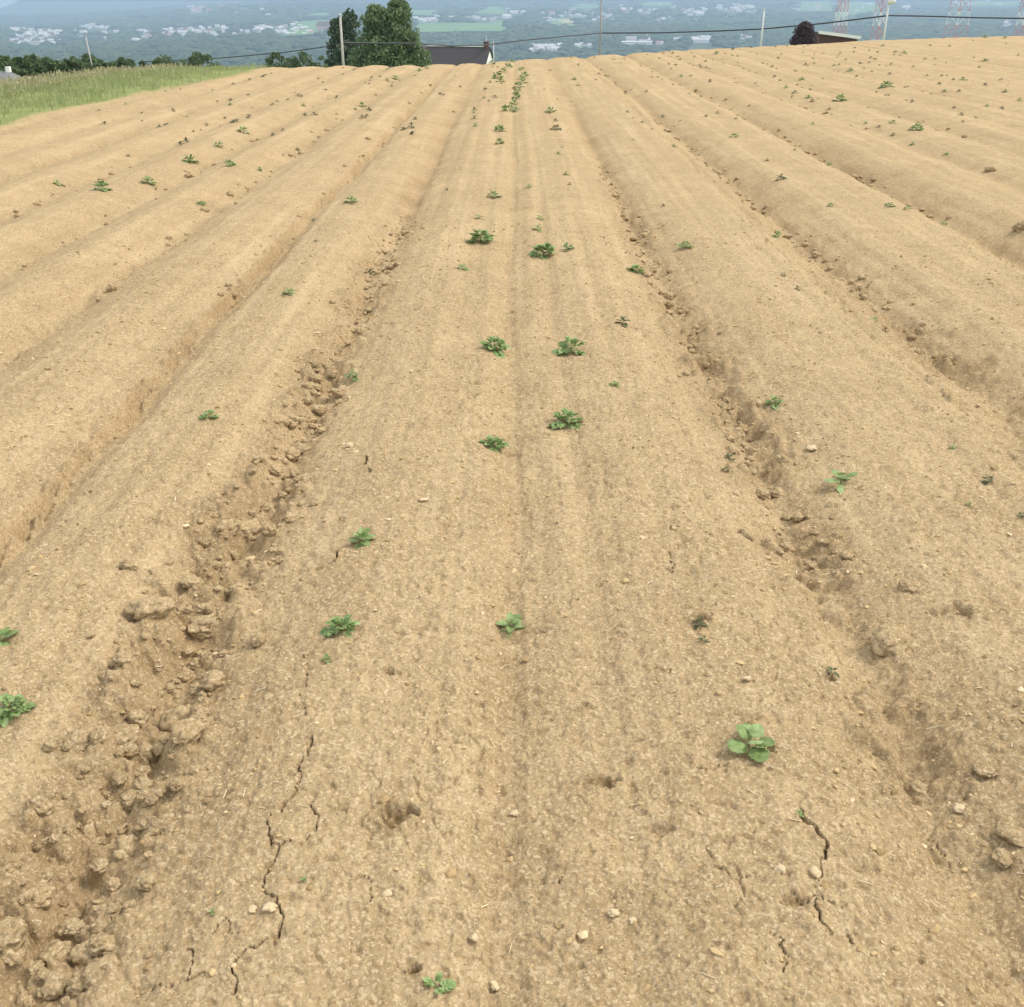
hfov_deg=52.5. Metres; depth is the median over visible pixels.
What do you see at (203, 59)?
round shrub
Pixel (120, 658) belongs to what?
soil clod
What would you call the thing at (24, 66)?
hedgerow tree
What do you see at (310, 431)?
soil clod
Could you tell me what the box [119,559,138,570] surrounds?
soil clod
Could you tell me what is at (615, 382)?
potato plant
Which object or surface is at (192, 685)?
soil clod
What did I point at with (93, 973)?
soil clod
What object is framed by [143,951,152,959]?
soil clod
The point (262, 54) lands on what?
power cable
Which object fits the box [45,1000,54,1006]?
soil clod
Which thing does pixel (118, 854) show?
soil clod
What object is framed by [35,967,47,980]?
soil clod
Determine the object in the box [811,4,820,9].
distant house
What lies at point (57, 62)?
hedgerow tree
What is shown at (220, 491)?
soil clod
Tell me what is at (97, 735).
soil clod
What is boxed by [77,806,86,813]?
soil clod
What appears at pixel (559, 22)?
meadow
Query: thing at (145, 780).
soil clod
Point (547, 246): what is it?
potato plant
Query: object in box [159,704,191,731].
soil clod
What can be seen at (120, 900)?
soil clod
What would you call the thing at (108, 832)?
soil clod
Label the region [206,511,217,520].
soil clod
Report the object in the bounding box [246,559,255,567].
soil clod
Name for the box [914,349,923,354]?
soil clod
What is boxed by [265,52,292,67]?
round shrub
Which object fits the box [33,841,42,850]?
soil clod
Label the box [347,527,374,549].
potato plant
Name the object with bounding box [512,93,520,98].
potato plant
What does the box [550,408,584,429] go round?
potato plant
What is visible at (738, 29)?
power cable
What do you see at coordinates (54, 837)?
soil clod
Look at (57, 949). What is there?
soil clod
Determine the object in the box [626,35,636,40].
distant house
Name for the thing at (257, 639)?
soil clod
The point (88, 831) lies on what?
soil clod
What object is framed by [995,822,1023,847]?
soil clod
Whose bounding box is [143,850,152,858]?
soil clod
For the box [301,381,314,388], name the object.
soil clod
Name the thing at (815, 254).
soil clod
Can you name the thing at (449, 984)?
potato plant
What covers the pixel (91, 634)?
soil clod
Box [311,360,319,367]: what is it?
soil clod
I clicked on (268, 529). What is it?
soil clod
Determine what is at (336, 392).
soil clod
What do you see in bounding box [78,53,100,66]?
hedgerow tree
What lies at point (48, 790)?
soil clod
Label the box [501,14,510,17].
distant house
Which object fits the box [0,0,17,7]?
sky
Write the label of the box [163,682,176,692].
soil clod
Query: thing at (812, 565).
soil clod
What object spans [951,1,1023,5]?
meadow
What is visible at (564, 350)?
potato plant
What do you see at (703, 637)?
potato plant
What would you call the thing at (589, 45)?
village houses
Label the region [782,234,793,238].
soil clod
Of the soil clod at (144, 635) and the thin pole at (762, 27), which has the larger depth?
the thin pole at (762, 27)
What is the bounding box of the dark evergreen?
[324,7,361,66]
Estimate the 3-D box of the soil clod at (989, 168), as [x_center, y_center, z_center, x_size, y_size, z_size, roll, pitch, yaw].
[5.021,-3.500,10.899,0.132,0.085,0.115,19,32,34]
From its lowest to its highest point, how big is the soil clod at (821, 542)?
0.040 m
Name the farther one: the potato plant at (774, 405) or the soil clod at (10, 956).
the potato plant at (774, 405)
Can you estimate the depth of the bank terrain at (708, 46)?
4356.70 m
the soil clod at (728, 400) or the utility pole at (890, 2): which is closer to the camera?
the soil clod at (728, 400)
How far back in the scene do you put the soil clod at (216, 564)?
3.29 m
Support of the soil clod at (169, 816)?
on the field ground at (436, 628)
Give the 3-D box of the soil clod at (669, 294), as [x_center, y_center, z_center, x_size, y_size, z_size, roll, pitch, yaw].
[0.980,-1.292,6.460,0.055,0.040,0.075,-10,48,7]
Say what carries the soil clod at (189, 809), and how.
on the field ground at (436, 628)
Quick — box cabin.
[0,66,18,80]
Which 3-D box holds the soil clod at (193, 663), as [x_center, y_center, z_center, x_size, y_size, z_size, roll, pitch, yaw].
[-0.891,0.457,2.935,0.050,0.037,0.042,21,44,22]
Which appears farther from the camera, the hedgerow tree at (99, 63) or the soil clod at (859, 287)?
the hedgerow tree at (99, 63)
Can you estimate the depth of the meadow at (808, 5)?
5854.62 m
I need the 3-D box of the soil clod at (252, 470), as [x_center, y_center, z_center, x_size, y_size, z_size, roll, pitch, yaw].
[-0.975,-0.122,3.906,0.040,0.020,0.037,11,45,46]
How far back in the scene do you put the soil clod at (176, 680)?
2.83 m
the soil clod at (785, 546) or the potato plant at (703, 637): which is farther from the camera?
the soil clod at (785, 546)
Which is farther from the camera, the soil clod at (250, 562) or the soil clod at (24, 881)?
the soil clod at (250, 562)
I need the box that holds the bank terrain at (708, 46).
[12,0,1019,56]
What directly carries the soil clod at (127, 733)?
on the field ground at (436, 628)
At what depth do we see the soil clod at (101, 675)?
2.73 m
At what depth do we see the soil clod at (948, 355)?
5.38 m
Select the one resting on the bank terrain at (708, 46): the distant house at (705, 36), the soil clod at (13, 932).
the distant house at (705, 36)
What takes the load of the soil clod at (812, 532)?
on the field ground at (436, 628)
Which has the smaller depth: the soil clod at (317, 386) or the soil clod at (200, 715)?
the soil clod at (200, 715)
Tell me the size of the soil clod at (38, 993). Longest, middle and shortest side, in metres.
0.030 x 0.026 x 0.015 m
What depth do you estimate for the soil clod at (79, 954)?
1.99 m
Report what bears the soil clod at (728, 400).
on the field ground at (436, 628)
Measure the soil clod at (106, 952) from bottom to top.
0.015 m
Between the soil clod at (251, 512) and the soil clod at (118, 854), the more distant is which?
the soil clod at (251, 512)
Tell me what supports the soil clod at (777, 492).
on the field ground at (436, 628)
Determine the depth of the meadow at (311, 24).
3406.56 m
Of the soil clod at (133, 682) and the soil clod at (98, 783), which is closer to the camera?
the soil clod at (98, 783)
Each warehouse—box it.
[621,41,652,44]
[692,38,709,42]
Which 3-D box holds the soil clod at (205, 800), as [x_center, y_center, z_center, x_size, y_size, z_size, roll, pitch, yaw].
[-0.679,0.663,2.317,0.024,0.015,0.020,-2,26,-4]
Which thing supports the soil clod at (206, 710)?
on the field ground at (436, 628)
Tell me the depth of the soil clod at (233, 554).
3.42 m
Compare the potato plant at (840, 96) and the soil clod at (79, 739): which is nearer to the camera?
the soil clod at (79, 739)
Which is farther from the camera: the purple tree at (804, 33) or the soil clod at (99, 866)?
the purple tree at (804, 33)
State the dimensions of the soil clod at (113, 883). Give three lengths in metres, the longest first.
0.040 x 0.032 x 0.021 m
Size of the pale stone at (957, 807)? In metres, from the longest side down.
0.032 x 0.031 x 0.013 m
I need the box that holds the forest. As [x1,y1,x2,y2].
[0,0,1023,67]
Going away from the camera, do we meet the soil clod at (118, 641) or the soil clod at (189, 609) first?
the soil clod at (118, 641)
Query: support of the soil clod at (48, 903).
on the field ground at (436, 628)
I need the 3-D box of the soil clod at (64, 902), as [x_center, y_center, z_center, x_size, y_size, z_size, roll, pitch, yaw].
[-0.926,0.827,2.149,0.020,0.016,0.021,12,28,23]
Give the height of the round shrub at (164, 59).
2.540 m
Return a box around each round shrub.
[149,54,184,67]
[182,51,221,67]
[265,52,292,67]
[289,50,320,67]
[317,55,328,67]
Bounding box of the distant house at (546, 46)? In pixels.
[540,43,553,49]
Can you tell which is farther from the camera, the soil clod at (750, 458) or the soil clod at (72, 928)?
the soil clod at (750, 458)
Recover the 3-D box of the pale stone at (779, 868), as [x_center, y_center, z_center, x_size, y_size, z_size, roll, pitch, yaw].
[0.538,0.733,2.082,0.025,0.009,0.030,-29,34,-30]
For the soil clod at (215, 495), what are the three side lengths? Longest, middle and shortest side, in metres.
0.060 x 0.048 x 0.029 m
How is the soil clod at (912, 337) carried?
on the field ground at (436, 628)
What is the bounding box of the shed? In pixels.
[814,31,860,43]
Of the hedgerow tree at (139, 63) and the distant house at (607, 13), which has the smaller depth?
the hedgerow tree at (139, 63)
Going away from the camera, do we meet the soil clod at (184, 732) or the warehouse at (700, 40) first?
the soil clod at (184, 732)
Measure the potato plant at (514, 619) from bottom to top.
0.057 m
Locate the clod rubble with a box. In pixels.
[3,52,1007,965]
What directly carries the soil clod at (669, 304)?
on the field ground at (436, 628)
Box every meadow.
[284,20,327,35]
[305,12,330,15]
[410,10,436,14]
[416,23,504,31]
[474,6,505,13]
[491,20,505,29]
[551,18,576,25]
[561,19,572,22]
[570,4,599,8]
[642,2,679,5]
[795,1,834,10]
[838,2,883,17]
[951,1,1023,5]
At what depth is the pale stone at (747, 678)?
2.67 m
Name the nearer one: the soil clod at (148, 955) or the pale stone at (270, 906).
the soil clod at (148, 955)
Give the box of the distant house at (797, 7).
[791,5,800,10]
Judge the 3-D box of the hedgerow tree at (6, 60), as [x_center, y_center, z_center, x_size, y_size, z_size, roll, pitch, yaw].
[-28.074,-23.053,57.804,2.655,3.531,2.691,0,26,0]
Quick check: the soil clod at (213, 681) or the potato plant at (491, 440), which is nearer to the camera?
the soil clod at (213, 681)
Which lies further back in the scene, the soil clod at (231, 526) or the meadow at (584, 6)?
the meadow at (584, 6)
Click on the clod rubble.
(669, 312)
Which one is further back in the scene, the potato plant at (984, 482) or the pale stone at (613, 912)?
the potato plant at (984, 482)
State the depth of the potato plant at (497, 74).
22.86 m
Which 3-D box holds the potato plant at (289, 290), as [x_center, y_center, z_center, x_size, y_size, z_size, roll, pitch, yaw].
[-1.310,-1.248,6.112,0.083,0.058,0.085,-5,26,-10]
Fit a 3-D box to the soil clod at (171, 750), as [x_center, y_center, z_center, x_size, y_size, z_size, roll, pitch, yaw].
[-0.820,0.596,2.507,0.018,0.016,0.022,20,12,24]
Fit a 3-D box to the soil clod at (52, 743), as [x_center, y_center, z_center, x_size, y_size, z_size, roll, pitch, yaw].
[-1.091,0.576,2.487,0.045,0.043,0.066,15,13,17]
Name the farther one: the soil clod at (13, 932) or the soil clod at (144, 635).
the soil clod at (144, 635)
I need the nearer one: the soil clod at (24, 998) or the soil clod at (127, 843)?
the soil clod at (24, 998)
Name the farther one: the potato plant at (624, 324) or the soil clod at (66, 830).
the potato plant at (624, 324)
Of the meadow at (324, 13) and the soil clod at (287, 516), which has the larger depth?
the meadow at (324, 13)
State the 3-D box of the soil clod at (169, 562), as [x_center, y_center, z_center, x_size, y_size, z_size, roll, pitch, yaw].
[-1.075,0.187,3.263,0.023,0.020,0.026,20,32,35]
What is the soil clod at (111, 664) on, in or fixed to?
on the field ground at (436, 628)
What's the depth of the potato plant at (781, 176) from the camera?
10.07 m
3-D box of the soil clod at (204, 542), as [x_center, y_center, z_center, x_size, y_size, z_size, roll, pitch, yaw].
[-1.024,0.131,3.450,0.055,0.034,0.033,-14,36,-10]
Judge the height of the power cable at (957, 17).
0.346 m
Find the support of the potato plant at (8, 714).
on the field ground at (436, 628)
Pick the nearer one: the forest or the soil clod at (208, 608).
the soil clod at (208, 608)
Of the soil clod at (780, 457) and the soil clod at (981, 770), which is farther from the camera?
the soil clod at (780, 457)
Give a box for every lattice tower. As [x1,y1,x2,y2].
[833,0,848,33]
[870,0,887,39]
[943,0,970,37]
[1013,0,1023,35]
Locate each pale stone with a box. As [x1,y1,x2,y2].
[248,904,257,912]
[261,901,277,911]
[345,442,353,447]
[381,888,392,897]
[468,933,478,941]
[489,980,498,990]
[508,809,519,816]
[608,908,619,917]
[628,916,636,924]
[741,676,752,680]
[773,863,785,873]
[806,444,817,450]
[808,865,820,877]
[952,802,964,813]
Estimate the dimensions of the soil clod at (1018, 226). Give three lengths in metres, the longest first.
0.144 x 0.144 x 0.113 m
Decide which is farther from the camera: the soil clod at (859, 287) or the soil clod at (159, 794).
the soil clod at (859, 287)
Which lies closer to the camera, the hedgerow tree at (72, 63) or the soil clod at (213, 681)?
the soil clod at (213, 681)
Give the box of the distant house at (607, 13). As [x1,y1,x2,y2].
[602,10,611,16]
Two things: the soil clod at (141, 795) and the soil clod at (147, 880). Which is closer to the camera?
the soil clod at (147, 880)
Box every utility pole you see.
[338,14,344,65]
[599,0,601,54]
[883,0,895,39]
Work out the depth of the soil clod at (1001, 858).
2.19 m
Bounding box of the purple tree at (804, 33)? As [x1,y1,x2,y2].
[789,21,817,44]
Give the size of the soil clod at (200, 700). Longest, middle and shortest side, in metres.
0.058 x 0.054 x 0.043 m
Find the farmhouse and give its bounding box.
[419,35,494,65]
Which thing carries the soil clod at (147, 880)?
on the field ground at (436, 628)
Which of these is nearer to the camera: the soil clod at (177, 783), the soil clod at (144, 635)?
the soil clod at (177, 783)
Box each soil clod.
[0,916,27,951]
[0,947,26,965]
[3,852,29,868]
[11,897,18,902]
[15,989,32,1006]
[16,891,32,905]
[18,877,28,885]
[20,863,38,875]
[20,879,55,904]
[25,795,54,816]
[27,959,45,974]
[31,894,53,909]
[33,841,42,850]
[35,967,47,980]
[36,984,43,997]
[37,782,57,799]
[38,939,71,963]
[40,971,67,1000]
[41,869,53,881]
[43,734,64,752]
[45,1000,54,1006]
[48,832,60,843]
[51,827,62,833]
[56,916,85,939]
[58,898,69,907]
[60,996,69,1004]
[61,729,89,751]
[62,792,70,799]
[63,826,69,834]
[63,919,84,936]
[65,975,84,995]
[68,939,94,965]
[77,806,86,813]
[80,820,98,839]
[81,765,90,773]
[81,953,120,988]
[87,632,95,638]
[87,932,116,956]
[88,728,107,744]
[88,805,92,813]
[88,857,109,874]
[89,779,103,790]
[90,836,105,844]
[90,905,100,913]
[92,899,103,904]
[98,671,105,680]
[100,800,111,809]
[101,791,111,797]
[102,951,111,956]
[105,828,111,835]
[105,876,120,891]
[106,285,116,291]
[107,903,118,913]
[108,660,115,667]
[111,772,128,785]
[111,906,122,919]
[112,650,132,665]
[112,722,139,744]
[112,849,125,859]
[114,638,122,644]
[114,749,123,757]
[115,822,127,834]
[115,834,139,857]
[115,897,122,903]
[117,742,138,758]
[118,789,137,811]
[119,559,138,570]
[122,899,136,908]
[124,596,175,619]
[124,908,134,913]
[126,708,149,727]
[129,678,142,686]
[132,651,140,657]
[132,775,153,793]
[134,814,152,832]
[134,869,161,891]
[135,765,152,778]
[136,784,145,789]
[136,787,150,802]
[137,741,155,761]
[141,632,149,639]
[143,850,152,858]
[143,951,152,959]
[144,794,158,804]
[146,816,165,833]
[148,826,159,835]
[149,705,155,710]
[152,742,163,755]
[155,791,163,797]
[157,690,164,697]
[158,734,168,746]
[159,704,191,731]
[159,707,173,728]
[159,812,174,819]
[161,820,177,834]
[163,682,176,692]
[165,560,172,565]
[167,753,173,759]
[168,678,179,683]
[168,747,173,753]
[168,774,186,792]
[169,717,204,748]
[175,603,185,614]
[176,667,196,684]
[180,574,203,588]
[181,645,194,657]
[184,173,191,177]
[184,605,193,612]
[184,805,194,813]
[186,614,214,639]
[188,657,201,669]
[189,681,199,690]
[189,710,206,721]
[190,686,200,697]
[190,765,201,774]
[192,696,213,706]
[193,602,209,613]
[195,707,210,714]
[196,538,210,547]
[197,649,212,657]
[198,612,217,628]
[198,670,226,693]
[198,690,207,696]
[202,797,211,803]
[204,604,212,613]
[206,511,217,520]
[209,492,221,500]
[212,489,223,494]
[212,561,220,568]
[214,524,224,531]
[214,586,220,591]
[218,519,237,535]
[218,649,227,657]
[220,562,231,569]
[224,583,248,595]
[228,549,237,559]
[233,518,242,526]
[234,518,261,538]
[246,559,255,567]
[248,468,257,473]
[248,510,255,515]
[250,631,265,646]
[252,455,264,461]
[260,523,276,536]
[261,502,274,511]
[268,466,283,475]
[268,547,276,551]
[275,547,286,554]
[275,558,283,563]
[277,491,288,498]
[278,418,291,427]
[282,511,294,522]
[283,473,290,478]
[286,446,300,460]
[287,469,299,476]
[288,421,297,427]
[288,518,297,523]
[293,416,301,422]
[294,475,300,482]
[296,444,311,455]
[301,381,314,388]
[302,396,314,404]
[304,429,314,434]
[307,373,321,382]
[307,418,314,422]
[308,423,318,428]
[309,501,318,505]
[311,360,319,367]
[312,404,325,414]
[313,382,321,389]
[316,427,325,433]
[328,369,336,377]
[330,388,342,396]
[334,399,342,405]
[339,386,348,390]
[355,327,364,332]
[385,263,394,269]
[665,300,674,307]
[666,291,673,299]
[718,401,726,407]
[723,397,731,403]
[725,433,734,440]
[725,444,737,452]
[728,410,737,414]
[739,528,754,540]
[743,460,750,465]
[744,455,753,461]
[756,488,768,499]
[765,466,772,473]
[770,487,783,497]
[775,454,787,462]
[779,542,791,551]
[781,511,795,519]
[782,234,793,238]
[792,514,803,521]
[803,560,810,565]
[808,561,818,569]
[809,530,817,534]
[812,252,820,257]
[814,538,828,545]
[824,501,837,507]
[830,532,841,539]
[831,547,855,560]
[855,285,867,290]
[868,624,915,656]
[898,578,920,591]
[903,779,928,797]
[907,334,916,339]
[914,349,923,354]
[915,327,923,333]
[941,352,952,360]
[973,763,998,777]
[984,166,995,171]
[991,847,1012,868]
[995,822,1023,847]
[1012,220,1023,232]
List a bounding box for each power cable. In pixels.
[142,43,340,61]
[343,33,599,45]
[602,15,885,33]
[889,15,1023,18]
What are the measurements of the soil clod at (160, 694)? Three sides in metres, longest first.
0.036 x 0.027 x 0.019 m
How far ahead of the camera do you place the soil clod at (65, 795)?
2.35 m
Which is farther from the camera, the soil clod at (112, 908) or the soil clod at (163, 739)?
the soil clod at (163, 739)
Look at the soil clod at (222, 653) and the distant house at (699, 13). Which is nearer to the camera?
the soil clod at (222, 653)
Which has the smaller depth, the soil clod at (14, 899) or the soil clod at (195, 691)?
the soil clod at (14, 899)
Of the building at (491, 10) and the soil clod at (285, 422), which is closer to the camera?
the soil clod at (285, 422)
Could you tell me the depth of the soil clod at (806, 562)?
3.44 m
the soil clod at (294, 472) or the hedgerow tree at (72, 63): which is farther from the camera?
the hedgerow tree at (72, 63)
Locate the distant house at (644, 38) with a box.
[638,35,650,40]
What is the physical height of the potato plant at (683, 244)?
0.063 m
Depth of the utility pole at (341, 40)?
69.43 m
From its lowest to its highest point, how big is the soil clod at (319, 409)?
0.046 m
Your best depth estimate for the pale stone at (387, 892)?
2.02 m
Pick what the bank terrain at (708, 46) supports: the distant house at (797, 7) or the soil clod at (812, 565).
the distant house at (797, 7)
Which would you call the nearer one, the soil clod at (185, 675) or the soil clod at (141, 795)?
the soil clod at (141, 795)
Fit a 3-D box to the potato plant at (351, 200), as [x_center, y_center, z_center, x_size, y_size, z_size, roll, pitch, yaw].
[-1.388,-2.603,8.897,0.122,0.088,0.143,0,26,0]
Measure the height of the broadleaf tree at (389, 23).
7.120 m
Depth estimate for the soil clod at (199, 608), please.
3.08 m
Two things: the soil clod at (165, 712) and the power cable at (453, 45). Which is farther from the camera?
the power cable at (453, 45)
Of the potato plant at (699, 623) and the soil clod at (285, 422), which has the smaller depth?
the potato plant at (699, 623)
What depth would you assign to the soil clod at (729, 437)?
4.28 m
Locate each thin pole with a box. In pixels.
[85,32,91,65]
[760,8,764,45]
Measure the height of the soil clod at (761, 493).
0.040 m
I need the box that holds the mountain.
[0,0,265,13]
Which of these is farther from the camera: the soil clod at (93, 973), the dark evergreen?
the dark evergreen
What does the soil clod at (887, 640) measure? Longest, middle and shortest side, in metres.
0.139 x 0.126 x 0.066 m
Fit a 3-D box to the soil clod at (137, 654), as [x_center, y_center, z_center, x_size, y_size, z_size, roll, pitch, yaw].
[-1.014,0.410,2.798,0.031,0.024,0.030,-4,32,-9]
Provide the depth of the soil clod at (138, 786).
2.40 m
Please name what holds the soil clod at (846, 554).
on the field ground at (436, 628)
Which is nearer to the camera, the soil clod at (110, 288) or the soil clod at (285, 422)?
the soil clod at (285, 422)
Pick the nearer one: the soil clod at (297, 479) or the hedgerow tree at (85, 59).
the soil clod at (297, 479)
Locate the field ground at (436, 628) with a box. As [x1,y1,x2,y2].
[0,36,1023,1006]
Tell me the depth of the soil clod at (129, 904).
2.06 m
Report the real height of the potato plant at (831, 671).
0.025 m
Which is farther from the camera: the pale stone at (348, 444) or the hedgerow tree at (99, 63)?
the hedgerow tree at (99, 63)
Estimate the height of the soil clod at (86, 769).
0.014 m
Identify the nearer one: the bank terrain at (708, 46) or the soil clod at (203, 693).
the soil clod at (203, 693)
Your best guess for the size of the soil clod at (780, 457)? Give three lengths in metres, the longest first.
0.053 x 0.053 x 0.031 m
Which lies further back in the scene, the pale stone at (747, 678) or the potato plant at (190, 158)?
the potato plant at (190, 158)
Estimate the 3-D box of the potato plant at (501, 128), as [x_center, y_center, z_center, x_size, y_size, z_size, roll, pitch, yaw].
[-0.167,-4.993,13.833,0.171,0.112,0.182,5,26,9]
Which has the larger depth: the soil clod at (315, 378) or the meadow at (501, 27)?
the meadow at (501, 27)
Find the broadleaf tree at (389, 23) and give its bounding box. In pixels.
[345,0,431,66]
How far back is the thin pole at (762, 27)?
86.28 m
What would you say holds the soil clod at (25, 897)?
on the field ground at (436, 628)
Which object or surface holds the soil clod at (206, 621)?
on the field ground at (436, 628)
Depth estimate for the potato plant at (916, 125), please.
13.80 m
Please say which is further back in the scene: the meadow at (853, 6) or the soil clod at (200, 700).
the meadow at (853, 6)
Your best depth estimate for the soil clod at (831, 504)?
3.69 m
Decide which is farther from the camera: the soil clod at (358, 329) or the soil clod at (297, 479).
the soil clod at (358, 329)
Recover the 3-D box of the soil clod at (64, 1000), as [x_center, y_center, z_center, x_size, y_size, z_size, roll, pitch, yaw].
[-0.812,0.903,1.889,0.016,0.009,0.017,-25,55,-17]
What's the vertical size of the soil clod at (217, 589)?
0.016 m
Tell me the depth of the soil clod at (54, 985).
1.92 m
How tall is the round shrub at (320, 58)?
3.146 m
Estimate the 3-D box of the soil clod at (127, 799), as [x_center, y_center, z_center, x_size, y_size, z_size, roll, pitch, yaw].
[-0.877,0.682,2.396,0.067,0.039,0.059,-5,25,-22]
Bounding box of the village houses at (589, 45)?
[15,2,1007,51]
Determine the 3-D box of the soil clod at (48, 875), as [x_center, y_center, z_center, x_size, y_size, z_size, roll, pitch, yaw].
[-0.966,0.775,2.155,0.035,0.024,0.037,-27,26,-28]
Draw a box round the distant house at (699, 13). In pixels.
[696,12,704,15]
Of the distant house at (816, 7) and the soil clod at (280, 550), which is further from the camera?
the distant house at (816, 7)
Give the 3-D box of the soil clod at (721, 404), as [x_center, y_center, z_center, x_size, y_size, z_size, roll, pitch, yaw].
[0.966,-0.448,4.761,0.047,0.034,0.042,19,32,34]
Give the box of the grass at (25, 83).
[0,62,288,123]
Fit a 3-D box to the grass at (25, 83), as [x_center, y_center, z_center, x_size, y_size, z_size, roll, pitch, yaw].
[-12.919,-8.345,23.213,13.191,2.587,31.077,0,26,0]
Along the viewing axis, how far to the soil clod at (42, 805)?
2.28 m
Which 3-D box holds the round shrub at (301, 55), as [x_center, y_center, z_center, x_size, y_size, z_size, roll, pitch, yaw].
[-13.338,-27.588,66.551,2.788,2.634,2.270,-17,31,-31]
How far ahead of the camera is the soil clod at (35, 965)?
1.95 m
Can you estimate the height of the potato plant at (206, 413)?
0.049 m
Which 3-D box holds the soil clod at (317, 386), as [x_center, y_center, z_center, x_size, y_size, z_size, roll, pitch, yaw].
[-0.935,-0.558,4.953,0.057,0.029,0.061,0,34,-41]
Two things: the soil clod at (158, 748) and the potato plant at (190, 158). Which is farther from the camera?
the potato plant at (190, 158)
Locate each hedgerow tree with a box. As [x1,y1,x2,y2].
[0,55,20,75]
[11,56,34,78]
[23,53,41,68]
[33,56,59,76]
[54,60,66,75]
[58,56,88,74]
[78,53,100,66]
[88,58,117,70]
[112,57,135,69]
[125,58,148,67]
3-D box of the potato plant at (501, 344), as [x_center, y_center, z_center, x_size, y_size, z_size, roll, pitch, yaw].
[-0.082,-0.793,5.208,0.145,0.101,0.171,10,28,20]
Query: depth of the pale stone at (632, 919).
1.99 m
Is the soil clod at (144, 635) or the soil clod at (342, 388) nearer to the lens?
the soil clod at (144, 635)
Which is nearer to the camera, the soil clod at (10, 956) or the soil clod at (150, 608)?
the soil clod at (10, 956)
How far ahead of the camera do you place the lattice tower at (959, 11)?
687.17 m
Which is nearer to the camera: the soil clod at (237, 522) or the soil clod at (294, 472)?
the soil clod at (237, 522)
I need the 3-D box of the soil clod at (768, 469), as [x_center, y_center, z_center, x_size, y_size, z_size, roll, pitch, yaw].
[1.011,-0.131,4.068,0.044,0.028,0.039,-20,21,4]
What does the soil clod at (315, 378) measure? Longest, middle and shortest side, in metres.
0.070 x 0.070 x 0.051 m
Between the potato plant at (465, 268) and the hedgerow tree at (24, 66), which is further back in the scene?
the hedgerow tree at (24, 66)
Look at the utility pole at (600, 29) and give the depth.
136.34 m
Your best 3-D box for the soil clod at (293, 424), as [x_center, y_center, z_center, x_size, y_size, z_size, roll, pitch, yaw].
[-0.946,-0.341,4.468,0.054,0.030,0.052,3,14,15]
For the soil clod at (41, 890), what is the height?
0.039 m
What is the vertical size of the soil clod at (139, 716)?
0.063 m
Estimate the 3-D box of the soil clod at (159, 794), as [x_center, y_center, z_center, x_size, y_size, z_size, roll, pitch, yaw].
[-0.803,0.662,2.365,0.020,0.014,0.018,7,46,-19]
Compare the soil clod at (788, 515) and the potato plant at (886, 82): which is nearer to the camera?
the soil clod at (788, 515)
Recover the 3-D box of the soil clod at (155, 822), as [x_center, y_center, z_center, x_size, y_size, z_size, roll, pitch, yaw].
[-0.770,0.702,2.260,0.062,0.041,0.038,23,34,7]
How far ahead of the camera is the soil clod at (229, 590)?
3.17 m
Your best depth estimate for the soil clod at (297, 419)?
4.50 m
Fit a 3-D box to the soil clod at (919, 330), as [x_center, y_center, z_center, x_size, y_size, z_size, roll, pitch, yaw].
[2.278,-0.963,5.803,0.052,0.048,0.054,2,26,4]
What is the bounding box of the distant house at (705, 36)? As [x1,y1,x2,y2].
[700,35,710,37]
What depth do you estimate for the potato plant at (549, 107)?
16.09 m
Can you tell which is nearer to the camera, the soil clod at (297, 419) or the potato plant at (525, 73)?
the soil clod at (297, 419)
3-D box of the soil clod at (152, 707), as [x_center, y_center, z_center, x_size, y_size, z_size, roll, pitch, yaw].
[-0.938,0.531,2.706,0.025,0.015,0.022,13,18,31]
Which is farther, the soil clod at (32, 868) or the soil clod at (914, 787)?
the soil clod at (914, 787)
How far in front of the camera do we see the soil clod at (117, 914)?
2.06 m
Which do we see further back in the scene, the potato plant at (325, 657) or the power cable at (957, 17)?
the power cable at (957, 17)
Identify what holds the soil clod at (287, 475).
on the field ground at (436, 628)
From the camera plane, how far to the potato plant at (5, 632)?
2.81 m
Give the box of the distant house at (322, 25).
[316,20,332,30]
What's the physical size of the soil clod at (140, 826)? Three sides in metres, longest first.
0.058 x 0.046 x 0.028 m
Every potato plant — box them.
[0,627,19,645]
[0,693,36,726]
[92,180,111,190]
[140,175,156,183]
[183,154,198,162]
[198,409,218,418]
[224,159,235,165]
[237,126,249,133]
[282,287,295,294]
[319,614,359,637]
[321,653,330,662]
[344,194,356,202]
[344,369,358,380]
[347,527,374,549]
[423,972,456,994]
[457,263,468,270]
[466,229,495,242]
[478,435,508,451]
[479,336,510,357]
[487,189,501,196]
[491,72,503,78]
[494,124,504,130]
[496,612,524,638]
[501,105,510,110]
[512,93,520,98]
[519,71,528,78]
[528,242,555,258]
[533,224,541,232]
[544,106,556,112]
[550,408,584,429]
[551,336,587,355]
[563,242,574,250]
[608,380,619,387]
[614,316,630,327]
[626,264,644,273]
[676,241,693,247]
[693,617,707,628]
[698,635,709,642]
[726,452,734,461]
[727,723,774,761]
[764,394,782,408]
[775,173,786,180]
[824,470,857,492]
[827,666,838,676]
[832,93,846,101]
[877,81,894,88]
[908,122,923,130]
[982,475,992,484]
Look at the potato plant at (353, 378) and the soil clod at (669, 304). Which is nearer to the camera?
the potato plant at (353, 378)

